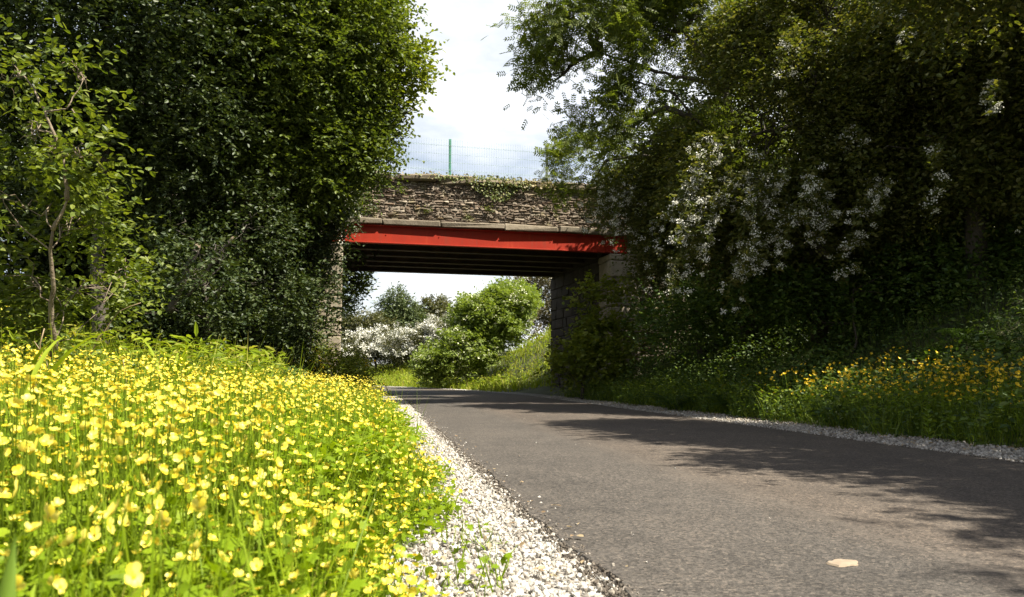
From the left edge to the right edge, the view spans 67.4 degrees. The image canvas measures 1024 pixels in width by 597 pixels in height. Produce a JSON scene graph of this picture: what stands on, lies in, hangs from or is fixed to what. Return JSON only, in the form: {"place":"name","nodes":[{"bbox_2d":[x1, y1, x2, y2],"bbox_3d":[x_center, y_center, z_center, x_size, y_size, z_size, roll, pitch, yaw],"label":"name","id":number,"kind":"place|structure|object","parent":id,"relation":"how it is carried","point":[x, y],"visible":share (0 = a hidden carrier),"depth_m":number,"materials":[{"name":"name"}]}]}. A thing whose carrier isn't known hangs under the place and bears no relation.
{"place":"outdoors","nodes":[
{"label":"outdoors","id":0,"kind":"place"},
{"bbox_2d":[0,0,929,364],"label":"sky","id":1,"kind":"structure","parent":0,"point":[468,106],"materials":[{"name":"white"}]},
{"bbox_2d":[369,242,1023,447],"bbox_3d":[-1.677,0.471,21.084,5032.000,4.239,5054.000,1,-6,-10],"label":"ground","id":2,"kind":"structure","parent":0,"point":[544,390],"depth_m":9.83,"materials":[{"name":"plant"}]},
{"bbox_2d":[0,531,15,596],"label":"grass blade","id":3,"kind":"object","parent":2,"relation":"on","point":[8,585],"visible":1,"depth_m":0.57,"materials":[{"name":"plant"}]},
{"bbox_2d":[6,478,17,559],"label":"buttercup","id":4,"kind":"object","parent":2,"relation":"on","point":[16,487],"visible":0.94,"depth_m":0.86,"materials":[{"name":"yellow plant"}]},
{"bbox_2d":[16,575,25,589],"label":"buttercup","id":5,"kind":"object","parent":2,"relation":"on","point":[20,585],"visible":0.43,"depth_m":0.64,"materials":[{"name":"yellow plant"}]},
{"bbox_2d":[18,441,31,596],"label":"buttercup","id":6,"kind":"object","parent":2,"relation":"on","point":[21,447],"visible":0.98,"depth_m":0.95,"materials":[{"name":"yellow plant"}]},
{"bbox_2d":[16,522,41,596],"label":"buttercup","id":7,"kind":"object","parent":2,"relation":"on","point":[32,526],"visible":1,"depth_m":0.71,"materials":[{"name":"yellow plant"}]},
{"bbox_2d":[28,439,42,571],"bbox_3d":[-0.581,0.376,0.945,0.044,0.402,0.031,-2,-6,23],"label":"buttercup","id":8,"kind":"object","parent":2,"relation":"on","point":[32,448],"visible":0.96,"depth_m":0.96,"materials":[{"name":"yellow plant"}]},
{"bbox_2d":[29,545,43,592],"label":"buttercup","id":9,"kind":"object","parent":2,"relation":"on","point":[34,548],"visible":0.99,"depth_m":0.82,"materials":[{"name":"yellow plant"}]},
{"bbox_2d":[30,550,42,596],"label":"buttercup","id":10,"kind":"object","parent":2,"relation":"on","point":[33,553],"visible":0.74,"depth_m":0.86,"materials":[{"name":"yellow plant"}]},
{"bbox_2d":[39,497,64,596],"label":"buttercup","id":11,"kind":"object","parent":2,"relation":"on","point":[57,502],"visible":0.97,"depth_m":0.93,"materials":[{"name":"yellow plant"}]},
{"bbox_2d":[45,535,58,596],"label":"buttercup","id":12,"kind":"object","parent":2,"relation":"on","point":[49,542],"visible":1,"depth_m":0.80,"materials":[{"name":"yellow plant"}]},
{"bbox_2d":[9,330,108,426],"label":"reed grass","id":13,"kind":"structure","parent":2,"relation":"on","point":[35,370],"depth_m":2.56,"materials":[{"name":"plant"}]},
{"bbox_2d":[53,578,66,596],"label":"buttercup","id":14,"kind":"object","parent":2,"relation":"on","point":[61,585],"visible":1,"depth_m":0.74,"materials":[{"name":"yellow plant"}]},
{"bbox_2d":[50,474,71,596],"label":"buttercup","id":15,"kind":"object","parent":2,"relation":"on","point":[56,477],"visible":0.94,"depth_m":0.94,"materials":[{"name":"yellow plant"}]},
{"bbox_2d":[43,504,80,596],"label":"buttercup","id":16,"kind":"object","parent":2,"relation":"on","point":[52,516],"visible":0.98,"depth_m":0.84,"materials":[{"name":"yellow plant"}]},
{"bbox_2d":[57,532,76,596],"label":"buttercup","id":17,"kind":"object","parent":2,"relation":"on","point":[69,539],"visible":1,"depth_m":0.77,"materials":[{"name":"yellow plant"}]},
{"bbox_2d":[58,485,77,596],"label":"buttercup","id":18,"kind":"object","parent":2,"relation":"on","point":[73,490],"visible":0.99,"depth_m":1.00,"materials":[{"name":"yellow plant"}]},
{"bbox_2d":[73,456,80,596],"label":"buttercup","id":19,"kind":"object","parent":2,"relation":"on","point":[77,463],"visible":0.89,"depth_m":0.99,"materials":[{"name":"yellow plant"}]},
{"bbox_2d":[75,528,85,593],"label":"buttercup","id":20,"kind":"object","parent":2,"relation":"on","point":[83,536],"visible":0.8,"depth_m":0.91,"materials":[{"name":"yellow plant"}]},
{"bbox_2d":[74,525,100,591],"bbox_3d":[-0.554,0.431,0.934,0.041,0.292,0.075,5,-7,-5],"label":"buttercup","id":21,"kind":"object","parent":2,"relation":"on","point":[91,535],"visible":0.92,"depth_m":0.99,"materials":[{"name":"yellow plant"}]},
{"bbox_2d":[0,14,177,371],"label":"sallow shrub","id":22,"kind":"object","parent":2,"relation":"on","point":[49,303],"visible":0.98,"depth_m":4.93,"materials":[{"name":"green plant"}]},
{"bbox_2d":[89,505,103,596],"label":"buttercup","id":23,"kind":"object","parent":2,"relation":"on","point":[93,510],"visible":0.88,"depth_m":0.98,"materials":[{"name":"yellow plant"}]},
{"bbox_2d":[101,498,118,596],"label":"buttercup","id":24,"kind":"object","parent":2,"relation":"on","point":[110,511],"visible":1,"depth_m":0.71,"materials":[{"name":"yellow plant"}]},
{"bbox_2d":[107,517,114,596],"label":"buttercup","id":25,"kind":"object","parent":2,"relation":"on","point":[109,525],"visible":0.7,"depth_m":0.94,"materials":[{"name":"yellow plant"}]},
{"bbox_2d":[104,432,122,596],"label":"buttercup","id":26,"kind":"object","parent":2,"relation":"on","point":[119,440],"visible":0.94,"depth_m":1.02,"materials":[{"name":"yellow plant"}]},
{"bbox_2d":[98,495,128,596],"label":"buttercup","id":27,"kind":"object","parent":2,"relation":"on","point":[124,508],"visible":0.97,"depth_m":0.80,"materials":[{"name":"yellow plant"}]},
{"bbox_2d":[86,453,148,592],"bbox_3d":[-0.493,0.385,0.918,0.091,0.391,0.035,2,-6,-18],"label":"buttercup","id":28,"kind":"object","parent":2,"relation":"on","point":[141,460],"visible":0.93,"depth_m":0.94,"materials":[{"name":"yellow plant"}]},
{"bbox_2d":[98,487,154,590],"bbox_3d":[-0.536,0.416,1.004,0.043,0.342,0.069,3,-8,38],"label":"buttercup","id":29,"kind":"object","parent":2,"relation":"on","point":[151,491],"visible":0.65,"depth_m":1.03,"materials":[{"name":"yellow plant"}]},
{"bbox_2d":[123,502,144,596],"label":"buttercup","id":30,"kind":"object","parent":2,"relation":"on","point":[129,507],"visible":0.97,"depth_m":0.81,"materials":[{"name":"yellow plant"}]},
{"bbox_2d":[125,561,143,596],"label":"buttercup","id":31,"kind":"object","parent":2,"relation":"on","point":[134,577],"visible":1,"depth_m":0.69,"materials":[{"name":"yellow plant"}]},
{"bbox_2d":[126,474,146,588],"bbox_3d":[-0.486,0.405,0.974,0.033,0.369,0.037,3,-5,-10],"label":"buttercup","id":32,"kind":"object","parent":2,"relation":"on","point":[143,479],"visible":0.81,"depth_m":0.98,"materials":[{"name":"yellow plant"}]},
{"bbox_2d":[140,534,151,557],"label":"buttercup","id":33,"kind":"object","parent":2,"relation":"on","point":[144,537],"visible":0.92,"depth_m":1.05,"materials":[{"name":"yellow plant"}]},
{"bbox_2d":[146,512,157,592],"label":"buttercup","id":34,"kind":"object","parent":2,"relation":"on","point":[150,519],"visible":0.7,"depth_m":1.02,"materials":[{"name":"yellow plant"}]},
{"bbox_2d":[0,0,307,350],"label":"broadleaf tree","id":35,"kind":"object","parent":2,"relation":"on","point":[104,16],"visible":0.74,"depth_m":8.94,"materials":[{"name":"green plant"}]},
{"bbox_2d":[152,480,161,596],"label":"buttercup","id":36,"kind":"object","parent":2,"relation":"on","point":[158,484],"visible":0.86,"depth_m":0.97,"materials":[{"name":"yellow plant"}]},
{"bbox_2d":[154,495,163,582],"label":"buttercup","id":37,"kind":"object","parent":2,"relation":"on","point":[159,502],"visible":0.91,"depth_m":0.94,"materials":[{"name":"yellow plant"}]},
{"bbox_2d":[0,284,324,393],"bbox_3d":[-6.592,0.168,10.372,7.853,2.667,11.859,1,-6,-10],"label":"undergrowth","id":38,"kind":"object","parent":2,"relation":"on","point":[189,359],"visible":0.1,"depth_m":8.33,"materials":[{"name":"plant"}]},
{"bbox_2d":[158,510,177,574],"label":"buttercup","id":39,"kind":"object","parent":2,"relation":"on","point":[164,519],"visible":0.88,"depth_m":1.01,"materials":[{"name":"yellow plant"}]},
{"bbox_2d":[142,339,195,386],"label":"reed grass","id":40,"kind":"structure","parent":2,"relation":"on","point":[176,358],"depth_m":4.60,"materials":[{"name":"plant"}]},
{"bbox_2d":[168,552,185,596],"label":"buttercup","id":41,"kind":"object","parent":2,"relation":"on","point":[180,556],"visible":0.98,"depth_m":0.85,"materials":[{"name":"yellow plant"}]},
{"bbox_2d":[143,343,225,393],"bbox_3d":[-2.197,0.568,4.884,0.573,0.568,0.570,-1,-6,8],"label":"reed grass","id":42,"kind":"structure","parent":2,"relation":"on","point":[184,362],"depth_m":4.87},
{"bbox_2d":[178,498,206,594],"bbox_3d":[-0.376,0.398,0.814,0.068,0.369,0.030,3,-7,-2],"label":"buttercup","id":43,"kind":"object","parent":2,"relation":"on","point":[197,506],"visible":1,"depth_m":0.84,"materials":[{"name":"yellow plant"}]},
{"bbox_2d":[189,539,201,589],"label":"buttercup","id":44,"kind":"object","parent":2,"relation":"on","point":[196,544],"visible":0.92,"depth_m":0.89,"materials":[{"name":"yellow plant"}]},
{"bbox_2d":[0,0,396,328],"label":"broadleaf tree","id":45,"kind":"object","parent":2,"relation":"on","point":[43,259],"visible":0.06,"depth_m":12.39,"materials":[{"name":"green plant"}]},
{"bbox_2d":[76,135,340,355],"bbox_3d":[-3.853,-0.375,9.775,2.724,3.383,3.690,-1,-6,10],"label":"elder shrub","id":46,"kind":"object","parent":2,"relation":"on","point":[200,267],"visible":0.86,"depth_m":9.69,"materials":[{"name":"green plant"}]},
{"bbox_2d":[166,243,200,312],"bbox_3d":[-3.851,-0.232,8.990,0.556,0.796,0.105,-4,-7,35],"label":"broken stem","id":47,"kind":"object","parent":46,"relation":"on","point":[171,307],"visible":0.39,"depth_m":8.98,"materials":[{"name":"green plant"}]},
{"bbox_2d":[184,236,233,297],"bbox_3d":[-3.544,-0.357,8.992,0.707,0.706,0.053,-2,-6,23],"label":"broken stem","id":48,"kind":"object","parent":46,"relation":"attached to","point":[210,265],"visible":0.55,"depth_m":8.97,"materials":[{"name":"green plant"}]},
{"bbox_2d":[55,69,379,377],"bbox_3d":[-5.520,-1.576,13.854,4.921,6.396,6.411,4,-7,-35],"label":"broadleaf tree","id":49,"kind":"object","parent":2,"relation":"on","point":[324,240],"visible":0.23,"depth_m":12.82,"materials":[{"name":"green plant"}]},
{"bbox_2d":[0,294,440,596],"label":"grass","id":50,"kind":"structure","parent":2,"relation":"on","point":[255,352],"depth_m":4.60,"materials":[{"name":"plant"}]},
{"bbox_2d":[218,549,229,596],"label":"buttercup","id":51,"kind":"object","parent":2,"relation":"on","point":[226,559],"visible":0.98,"depth_m":0.84,"materials":[{"name":"yellow plant"}]},
{"bbox_2d":[0,294,459,596],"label":"flower stems","id":52,"kind":"object","parent":2,"relation":"on","point":[31,457],"visible":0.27,"depth_m":1.52,"materials":[{"name":"plant"}]},
{"bbox_2d":[0,290,464,596],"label":"buttercup patch","id":53,"kind":"object","parent":2,"relation":"on","point":[411,579],"visible":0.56,"depth_m":1.59,"materials":[{"name":"yellow plant"}]},
{"bbox_2d":[233,568,244,596],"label":"buttercup","id":54,"kind":"object","parent":2,"relation":"on","point":[240,574],"visible":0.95,"depth_m":0.93,"materials":[{"name":"yellow plant"}]},
{"bbox_2d":[230,500,248,585],"bbox_3d":[-0.374,0.440,1.017,0.037,0.334,0.044,-2,-8,30],"label":"buttercup","id":55,"kind":"object","parent":2,"relation":"on","point":[243,502],"visible":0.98,"depth_m":1.05,"materials":[{"name":"yellow plant"}]},
{"bbox_2d":[239,513,262,589],"bbox_3d":[-0.367,0.445,0.997,0.039,0.319,0.068,-4,-7,32],"label":"buttercup","id":56,"kind":"object","parent":2,"relation":"on","point":[259,517],"visible":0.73,"depth_m":1.03,"materials":[{"name":"yellow plant"}]},
{"bbox_2d":[245,479,258,594],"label":"buttercup","id":57,"kind":"object","parent":2,"relation":"on","point":[253,484],"visible":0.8,"depth_m":1.14,"materials":[{"name":"yellow plant"}]},
{"bbox_2d":[248,509,260,594],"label":"buttercup","id":58,"kind":"object","parent":2,"relation":"on","point":[252,512],"visible":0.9,"depth_m":0.99,"materials":[{"name":"yellow plant"}]},
{"bbox_2d":[250,558,262,594],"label":"buttercup","id":59,"kind":"object","parent":2,"relation":"on","point":[255,565],"visible":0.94,"depth_m":0.99,"materials":[{"name":"yellow plant"}]},
{"bbox_2d":[112,0,442,354],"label":"broadleaf tree","id":60,"kind":"object","parent":2,"relation":"on","point":[307,85],"visible":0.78,"depth_m":10.78,"materials":[{"name":"green plant"}]},
{"bbox_2d":[224,179,376,374],"bbox_3d":[-3.923,-0.612,14.969,2.632,5.089,2.385,0,-6,2],"label":"hawthorn","id":61,"kind":"object","parent":2,"relation":"on","point":[278,351],"visible":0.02,"depth_m":14.60,"materials":[{"name":"green plant"}]},
{"bbox_2d":[282,336,392,397],"bbox_3d":[-3.053,1.263,13.462,2.654,1.381,1.650,-5,-8,43],"label":"bramble","id":62,"kind":"object","parent":2,"relation":"on","point":[344,366],"visible":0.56,"depth_m":13.29,"materials":[{"name":"green plant"}]},
{"bbox_2d":[337,327,377,373],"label":"hawthorn","id":63,"kind":"object","parent":2,"relation":"on","point":[353,342],"visible":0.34,"depth_m":40.59,"materials":[{"name":"white plant"}]},
{"bbox_2d":[342,271,380,329],"bbox_3d":[-4.938,0.468,21.410,2.557,4.264,2.245,1,-6,-10],"label":"sycamore tree","id":64,"kind":"object","parent":2,"relation":"on","point":[361,283],"visible":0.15,"depth_m":21.36,"materials":[{"name":"green plant"}]},
{"bbox_2d":[341,305,396,336],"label":"broadleaf tree","id":65,"kind":"object","parent":2,"relation":"on","point":[371,319],"visible":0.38,"depth_m":57.40,"materials":[{"name":"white plant"}]},
{"bbox_2d":[294,0,454,371],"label":"elm tree","id":66,"kind":"object","parent":2,"relation":"on","point":[422,74],"visible":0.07,"depth_m":11.96,"materials":[{"name":"green plant"}]},
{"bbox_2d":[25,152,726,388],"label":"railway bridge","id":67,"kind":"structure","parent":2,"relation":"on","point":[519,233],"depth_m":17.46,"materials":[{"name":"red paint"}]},
{"bbox_2d":[376,170,554,184],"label":"dry grass","id":68,"kind":"structure","parent":67,"relation":"on","point":[464,174],"depth_m":17.06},
{"bbox_2d":[416,172,530,201],"bbox_3d":[-0.898,-2.461,17.293,2.613,0.655,0.708,1,-6,-14],"label":"ivy","id":69,"kind":"object","parent":67,"relation":"on","point":[481,178],"visible":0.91,"depth_m":17.15,"materials":[{"name":"plant"}]},
{"bbox_2d":[385,137,630,181],"bbox_3d":[-0.312,-2.792,18.711,17.101,2.040,0.074,1,-6,-14],"label":"fence","id":70,"kind":"object","parent":67,"relation":"on","point":[449,162],"visible":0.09,"depth_m":18.52,"materials":[{"name":"metal"}]},
{"bbox_2d":[508,177,555,189],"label":"ivy","id":71,"kind":"object","parent":67,"relation":"on","point":[550,182],"visible":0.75,"depth_m":17.36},
{"bbox_2d":[347,322,410,368],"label":"hawthorn","id":72,"kind":"object","parent":2,"relation":"on","point":[376,333],"visible":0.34,"depth_m":41.38,"materials":[{"name":"white plant"}]},
{"bbox_2d":[363,281,429,330],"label":"tree","id":73,"kind":"object","parent":2,"relation":"on","point":[403,311],"visible":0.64,"depth_m":59.42,"materials":[{"name":"green plant"}]},
{"bbox_2d":[371,311,452,366],"bbox_3d":[-4.795,2.132,39.889,4.922,3.121,3.654,0,-6,0],"label":"hawthorn","id":74,"kind":"object","parent":2,"relation":"on","point":[410,341],"visible":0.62,"depth_m":39.43,"materials":[{"name":"white plant"}]},
{"bbox_2d":[414,291,454,332],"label":"broadleaf tree","id":75,"kind":"object","parent":2,"relation":"on","point":[440,305],"visible":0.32,"depth_m":61.46,"materials":[{"name":"green plant"}]},
{"bbox_2d":[348,324,550,391],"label":"grass","id":76,"kind":"structure","parent":2,"relation":"on","point":[515,384],"depth_m":27.11,"materials":[{"name":"plant"}]},
{"bbox_2d":[395,276,544,387],"bbox_3d":[-1.409,1.092,27.466,5.494,4.590,3.810,1,-6,-10],"label":"elder bush","id":77,"kind":"object","parent":2,"relation":"on","point":[489,323],"visible":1,"depth_m":26.47,"materials":[{"name":"green plant"}]},
{"bbox_2d":[366,392,662,596],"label":"gravel verge","id":78,"kind":"structure","parent":2,"relation":"on","point":[555,589],"depth_m":2.12,"materials":[{"name":"gravel"}]},
{"bbox_2d":[0,330,427,596],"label":"verge leaves","id":79,"kind":"object","parent":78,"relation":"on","point":[227,540],"visible":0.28,"depth_m":1.28,"materials":[{"name":"green plant"}]},
{"bbox_2d":[320,402,472,596],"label":"verge leaves","id":80,"kind":"object","parent":78,"relation":"on","point":[439,507],"visible":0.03,"depth_m":2.40,"materials":[{"name":"green plant"}]},
{"bbox_2d":[412,431,520,596],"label":"creeping weeds","id":81,"kind":"object","parent":78,"relation":"on","point":[461,563],"visible":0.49,"depth_m":1.84,"materials":[{"name":"green plant"}]},
{"bbox_2d":[503,276,551,346],"bbox_3d":[1.811,0.038,33.184,4.920,4.215,5.042,1,-6,-10],"label":"hawthorn","id":82,"kind":"object","parent":2,"relation":"on","point":[544,315],"visible":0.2,"depth_m":32.30,"materials":[{"name":"green plant"}]},
{"bbox_2d":[533,269,652,399],"bbox_3d":[1.639,0.735,15.302,2.591,2.679,1.998,1,-6,-10],"label":"sycamore sapling","id":83,"kind":"object","parent":2,"relation":"on","point":[590,347],"visible":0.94,"depth_m":15.09,"materials":[{"name":"green plant"}]},
{"bbox_2d":[480,0,800,343],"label":"ash tree","id":84,"kind":"object","parent":2,"relation":"on","point":[619,23],"visible":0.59,"depth_m":12.42,"materials":[{"name":"green plant"}]},
{"bbox_2d":[574,113,743,372],"bbox_3d":[2.595,-0.913,13.519,2.913,4.558,3.408,4,-7,-37],"label":"hawthorn","id":85,"kind":"object","parent":2,"relation":"on","point":[639,222],"visible":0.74,"depth_m":13.36,"materials":[{"name":"green plant"}]},
{"bbox_2d":[399,386,1023,462],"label":"gravel verge","id":86,"kind":"structure","parent":2,"relation":"on","point":[530,394],"depth_m":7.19,"materials":[{"name":"gravel"}]},
{"bbox_2d":[643,391,708,409],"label":"fern","id":87,"kind":"object","parent":86,"relation":"on","point":[673,399],"visible":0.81,"depth_m":10.40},
{"bbox_2d":[391,400,1021,576],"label":"leaf litter","id":88,"kind":"object","parent":86,"relation":"on","point":[504,551],"visible":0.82,"depth_m":4.90,"materials":[{"name":"plant"}]},
{"bbox_2d":[920,406,935,439],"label":"tall weed","id":89,"kind":"object","parent":86,"relation":"on","point":[928,429],"visible":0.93,"depth_m":5.67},
{"bbox_2d":[946,411,963,440],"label":"tall weed","id":90,"kind":"object","parent":86,"relation":"on","point":[952,423],"visible":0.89,"depth_m":5.64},
{"bbox_2d":[699,392,761,412],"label":"fern","id":91,"kind":"object","parent":2,"relation":"on","point":[723,401],"visible":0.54,"depth_m":9.42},
{"bbox_2d":[746,382,825,403],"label":"fern","id":92,"kind":"object","parent":2,"relation":"on","point":[781,392],"visible":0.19,"depth_m":8.85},
{"bbox_2d":[555,218,1023,447],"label":"undergrowth","id":93,"kind":"object","parent":2,"relation":"on","point":[737,368],"visible":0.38,"depth_m":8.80,"materials":[{"name":"plant"}]},
{"bbox_2d":[632,0,1007,342],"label":"hawthorn","id":94,"kind":"object","parent":2,"relation":"on","point":[751,217],"visible":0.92,"depth_m":9.74,"materials":[{"name":"green plant"}]},
{"bbox_2d":[618,194,1023,377],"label":"bramble thicket","id":95,"kind":"object","parent":2,"relation":"on","point":[803,299],"visible":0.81,"depth_m":10.10,"materials":[{"name":"green plant"}]},
{"bbox_2d":[634,0,1015,321],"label":"broadleaf tree","id":96,"kind":"object","parent":2,"relation":"on","point":[675,99],"visible":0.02,"depth_m":14.85,"materials":[{"name":"green plant"}]},
{"bbox_2d":[799,399,872,421],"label":"fern","id":97,"kind":"object","parent":2,"relation":"on","point":[829,407],"visible":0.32,"depth_m":7.39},
{"bbox_2d":[702,348,1023,447],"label":"flower stems","id":98,"kind":"object","parent":2,"relation":"on","point":[957,392],"visible":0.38,"depth_m":6.57,"materials":[{"name":"plant"}]},
{"bbox_2d":[817,371,908,390],"bbox_3d":[3.943,0.965,8.585,1.262,0.381,1.094,4,-7,-36],"label":"fern","id":99,"kind":"object","parent":2,"relation":"on","point":[850,377],"visible":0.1,"depth_m":8.56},
{"bbox_2d":[705,345,1023,403],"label":"buttercup patch","id":100,"kind":"object","parent":2,"relation":"on","point":[929,374],"visible":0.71,"depth_m":6.83,"materials":[{"name":"yellow plant"}]},
{"bbox_2d":[812,0,1023,302],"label":"hawthorn","id":101,"kind":"object","parent":2,"relation":"on","point":[987,101],"visible":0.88,"depth_m":8.82,"materials":[{"name":"green plant"}]},
{"bbox_2d":[845,0,1023,94],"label":"hawthorn","id":102,"kind":"object","parent":2,"relation":"on","point":[1005,6],"visible":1,"depth_m":6.96,"materials":[{"name":"green plant"}]},
{"bbox_2d":[891,342,1000,374],"bbox_3d":[4.584,0.647,8.200,1.003,0.349,1.157,0,-6,1],"label":"fern","id":103,"kind":"object","parent":2,"relation":"on","point":[928,349],"visible":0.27,"depth_m":8.08,"materials":[{"name":"plant"}]},
{"bbox_2d":[938,328,1023,351],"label":"fern","id":104,"kind":"object","parent":2,"relation":"on","point":[960,335],"visible":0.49,"depth_m":7.78,"materials":[{"name":"plant"}]},
{"bbox_2d":[371,386,1023,596],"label":"path","id":105,"kind":"structure","parent":0,"point":[697,522],"depth_m":2.94,"materials":[{"name":"asphalt"}]},
{"bbox_2d":[419,410,1023,596],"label":"loose chippings","id":106,"kind":"object","parent":105,"relation":"on","point":[620,591],"visible":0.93,"depth_m":2.48,"materials":[{"name":"gravel"}]},
{"bbox_2d":[826,559,857,566],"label":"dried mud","id":107,"kind":"structure","parent":105,"relation":"on","point":[841,562],"depth_m":1.95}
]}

